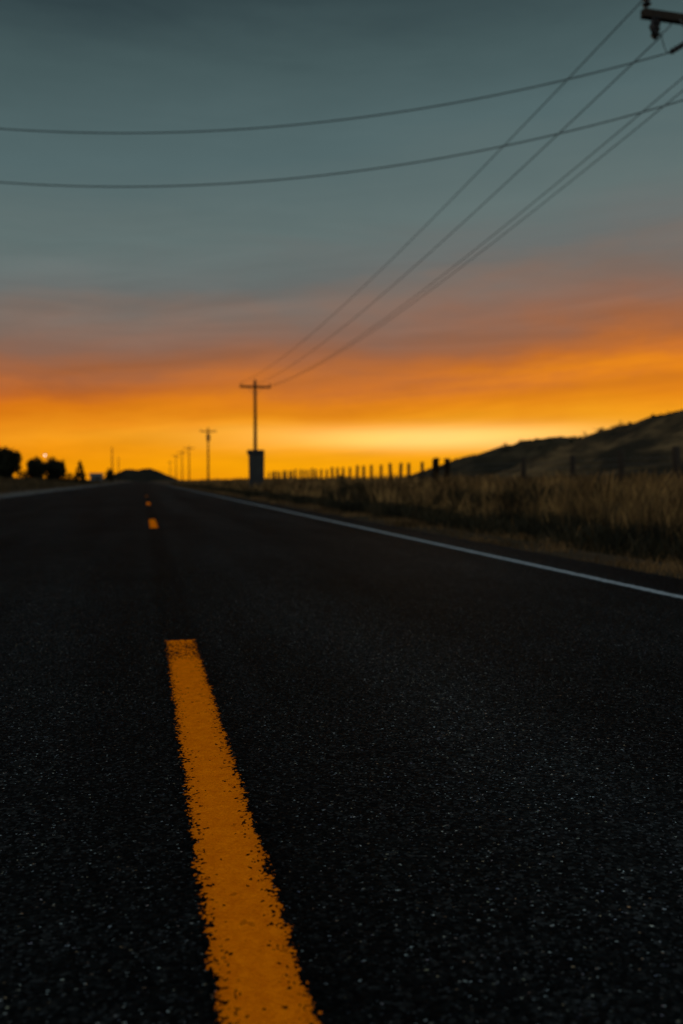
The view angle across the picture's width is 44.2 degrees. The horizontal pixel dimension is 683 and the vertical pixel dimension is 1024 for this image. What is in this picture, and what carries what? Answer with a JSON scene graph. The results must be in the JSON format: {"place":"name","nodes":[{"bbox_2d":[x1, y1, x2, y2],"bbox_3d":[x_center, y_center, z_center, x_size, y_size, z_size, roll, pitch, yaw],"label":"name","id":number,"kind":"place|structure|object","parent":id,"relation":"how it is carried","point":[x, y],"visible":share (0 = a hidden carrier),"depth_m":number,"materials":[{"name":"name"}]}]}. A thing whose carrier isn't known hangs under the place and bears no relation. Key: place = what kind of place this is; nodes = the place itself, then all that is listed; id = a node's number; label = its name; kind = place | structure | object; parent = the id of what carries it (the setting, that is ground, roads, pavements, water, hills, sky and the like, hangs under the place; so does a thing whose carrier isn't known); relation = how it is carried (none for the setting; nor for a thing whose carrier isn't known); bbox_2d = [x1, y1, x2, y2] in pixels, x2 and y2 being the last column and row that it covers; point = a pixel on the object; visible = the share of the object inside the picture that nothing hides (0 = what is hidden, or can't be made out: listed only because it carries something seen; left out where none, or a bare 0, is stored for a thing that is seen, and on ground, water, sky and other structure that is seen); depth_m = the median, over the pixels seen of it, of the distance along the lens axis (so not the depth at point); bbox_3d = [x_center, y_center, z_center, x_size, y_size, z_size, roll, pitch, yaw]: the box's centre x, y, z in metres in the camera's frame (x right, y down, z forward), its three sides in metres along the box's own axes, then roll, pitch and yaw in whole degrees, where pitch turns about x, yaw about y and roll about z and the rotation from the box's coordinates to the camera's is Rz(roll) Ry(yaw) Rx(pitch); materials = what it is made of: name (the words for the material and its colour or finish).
{"place":"outdoors","nodes":[
{"label":"outdoors","id":0,"kind":"place"},
{"bbox_2d":[0,481,130,496],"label":"road line","id":1,"kind":"object","parent":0,"point":[13,494],"visible":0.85,"depth_m":53.12,"materials":[{"name":"white paint"}]},
{"bbox_2d":[103,468,178,480],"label":"hill","id":2,"kind":"structure","parent":0,"point":[148,474],"depth_m":730.36,"materials":[{"name":"black"}]},
{"bbox_2d":[0,481,682,1023],"bbox_3d":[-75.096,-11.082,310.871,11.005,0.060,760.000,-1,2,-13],"label":"road","id":3,"kind":"structure","parent":0,"point":[460,771],"depth_m":2.17,"materials":[{"name":"black asphalt"}]},
{"bbox_2d":[148,519,157,527],"bbox_3d":[-3.190,0.186,14.204,0.170,0.001,3.060,-1,2,-13],"label":"dash","id":4,"kind":"object","parent":3,"relation":"on","point":[154,524],"visible":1,"depth_m":14.04,"materials":[{"name":"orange paint"}]},
{"bbox_2d":[164,639,321,1023],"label":"dash","id":5,"kind":"object","parent":3,"relation":"on","point":[256,969],"visible":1,"depth_m":1.52,"materials":[{"name":"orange paint"}]},
{"bbox_2d":[163,484,682,598],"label":"edge line","id":6,"kind":"object","parent":3,"relation":"on","point":[606,581],"depth_m":7.31,"materials":[{"name":"white paint"}]},
{"bbox_2d":[0,0,682,479],"label":"sky","id":7,"kind":"structure","parent":0,"point":[133,320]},
{"bbox_2d":[1,479,682,578],"bbox_3d":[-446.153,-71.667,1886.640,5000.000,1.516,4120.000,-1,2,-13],"label":"ground","id":8,"kind":"structure","parent":0,"point":[580,555],"depth_m":10.54,"materials":[{"name":"brown plant"}]},
{"bbox_2d":[0,446,22,477],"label":"tree","id":9,"kind":"object","parent":8,"relation":"on","point":[11,460],"visible":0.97,"depth_m":148.87,"materials":[{"name":"green plant"}]},
{"bbox_2d":[15,469,30,478],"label":"shrub","id":10,"kind":"object","parent":8,"relation":"on","point":[23,474],"visible":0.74,"depth_m":157.56,"materials":[{"name":"green plant"}]},
{"bbox_2d":[25,456,48,479],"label":"tree","id":11,"kind":"object","parent":8,"relation":"on","point":[36,469],"visible":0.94,"depth_m":158.93,"materials":[{"name":"green plant"}]},
{"bbox_2d":[45,456,66,480],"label":"tree","id":12,"kind":"object","parent":8,"relation":"on","point":[56,470],"visible":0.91,"depth_m":164.12,"materials":[{"name":"green plant"}]},
{"bbox_2d":[0,477,116,493],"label":"field grass","id":13,"kind":"structure","parent":8,"relation":"on","point":[19,483],"depth_m":104.86,"materials":[{"name":"brown plant"}]},
{"bbox_2d":[62,472,74,480],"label":"shrub","id":14,"kind":"object","parent":8,"relation":"on","point":[69,477],"visible":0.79,"depth_m":167.84,"materials":[{"name":"green plant"}]},
{"bbox_2d":[74,460,86,482],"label":"tree","id":15,"kind":"object","parent":8,"relation":"on","point":[80,474],"visible":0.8,"depth_m":169.77,"materials":[{"name":"green plant"}]},
{"bbox_2d":[89,473,103,482],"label":"farm shed","id":16,"kind":"structure","parent":8,"relation":"on","point":[96,476],"depth_m":238.07,"materials":[{"name":"metal"}]},
{"bbox_2d":[105,467,115,481],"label":"tree","id":17,"kind":"object","parent":8,"relation":"on","point":[108,473],"visible":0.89,"depth_m":329.25,"materials":[{"name":"green plant"}]},
{"bbox_2d":[112,449,112,481],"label":"bare pole","id":18,"kind":"object","parent":8,"relation":"on","point":[112,465],"visible":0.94,"depth_m":235.56,"materials":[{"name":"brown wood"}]},
{"bbox_2d":[178,452,186,480],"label":"utility pole","id":19,"kind":"object","parent":8,"relation":"on","point":[182,463],"visible":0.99,"depth_m":274.54,"materials":[{"name":"wood"}]},
{"bbox_2d":[184,448,193,480],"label":"utility pole","id":20,"kind":"object","parent":8,"relation":"on","point":[189,460],"visible":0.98,"depth_m":231.53,"materials":[{"name":"wood"}]},
{"bbox_2d":[200,428,215,478],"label":"utility pole","id":21,"kind":"object","parent":8,"relation":"on","point":[208,436],"visible":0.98,"depth_m":152.55,"materials":[{"name":"wood"}]},
{"bbox_2d":[247,450,263,488],"bbox_3d":[-6.314,-3.003,61.908,1.276,3.127,1.091,0,2,-5],"label":"utility box","id":22,"kind":"object","parent":8,"relation":"on","point":[256,465],"visible":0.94,"depth_m":61.42,"materials":[{"name":"paint"}]},
{"bbox_2d":[252,474,261,483],"bbox_3d":[-6.216,-2.885,61.453,0.726,1.664,0.082,0,2,-5],"label":"door panel","id":23,"kind":"structure","parent":22,"relation":"in","point":[255,477],"depth_m":61.44,"materials":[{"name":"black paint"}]},
{"bbox_2d":[240,379,270,449],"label":"utility pole","id":24,"kind":"object","parent":8,"relation":"on","point":[255,417],"visible":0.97,"depth_m":79.08,"materials":[{"name":"brown wood"}]},
{"bbox_2d":[270,90,682,386],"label":"power line","id":25,"kind":"object","parent":24,"relation":"attached to","point":[521,220],"visible":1,"depth_m":25.90,"materials":[{"name":"black metal"}]},
{"bbox_2d":[276,77,682,383],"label":"power line","id":26,"kind":"object","parent":24,"relation":"attached to","point":[524,209],"visible":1,"depth_m":24.91,"materials":[{"name":"black metal"}]},
{"bbox_2d":[334,475,349,491],"bbox_3d":[0.089,-1.327,42.007,1.094,1.093,0.988,-2,3,-43],"label":"shrub","id":27,"kind":"object","parent":8,"relation":"on","point":[339,478],"visible":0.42,"depth_m":41.92,"materials":[{"name":"green plant"}]},
{"bbox_2d":[170,483,682,564],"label":"ditch weeds","id":28,"kind":"object","parent":8,"relation":"on","point":[655,549],"visible":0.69,"depth_m":13.03,"materials":[{"name":"brown plant"}]},
{"bbox_2d":[174,465,682,556],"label":"dry grass","id":29,"kind":"structure","parent":8,"relation":"on","point":[633,502],"depth_m":22.32,"materials":[{"name":"brown plant"}]},
{"bbox_2d":[268,446,682,491],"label":"post and wire fence","id":30,"kind":"object","parent":8,"relation":"on","point":[676,456],"visible":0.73,"depth_m":45.78,"materials":[{"name":"brown wood"}]},
{"bbox_2d":[640,0,682,53],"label":"utility pole","id":31,"kind":"object","parent":8,"relation":"on","point":[655,17],"visible":1,"depth_m":15.54,"materials":[{"name":"brown wood"}]},
{"bbox_2d":[0,53,668,133],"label":"power line","id":32,"kind":"object","parent":31,"relation":"attached to","point":[332,120],"visible":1,"depth_m":16.24,"materials":[{"name":"black metal"}]},
{"bbox_2d":[0,100,682,186],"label":"power line","id":33,"kind":"object","parent":31,"relation":"attached to","point":[351,171],"visible":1,"depth_m":16.26,"materials":[{"name":"black metal"}]},
{"bbox_2d":[246,1,641,380],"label":"power line","id":34,"kind":"object","parent":31,"relation":"attached to","point":[489,160],"visible":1,"depth_m":21.54,"materials":[{"name":"black metal"}]},
{"bbox_2d":[252,35,662,385],"bbox_3d":[-1.336,-9.898,47.014,0.023,1.399,65.099,0,2,-13],"label":"power line","id":35,"kind":"object","parent":31,"relation":"attached to","point":[504,184],"visible":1,"depth_m":21.31,"materials":[{"name":"black metal"}]},
{"bbox_2d":[405,436,578,479],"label":"hill","id":36,"kind":"structure","parent":0,"point":[511,457],"depth_m":280.58,"materials":[{"name":"plant"}]},
{"bbox_2d":[429,435,578,468],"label":"crest scrub","id":37,"kind":"object","parent":36,"relation":"on","point":[520,440],"visible":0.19,"depth_m":291.13,"materials":[{"name":"green plant"}]},
{"bbox_2d":[487,410,682,479],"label":"hillside","id":38,"kind":"structure","parent":0,"point":[652,437],"depth_m":143.46,"materials":[{"name":"brown plant"}]},
{"bbox_2d":[504,409,682,470],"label":"crest scrub","id":39,"kind":"object","parent":38,"relation":"on","point":[613,433],"visible":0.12,"depth_m":172.44,"materials":[{"name":"green plant"}]}
]}

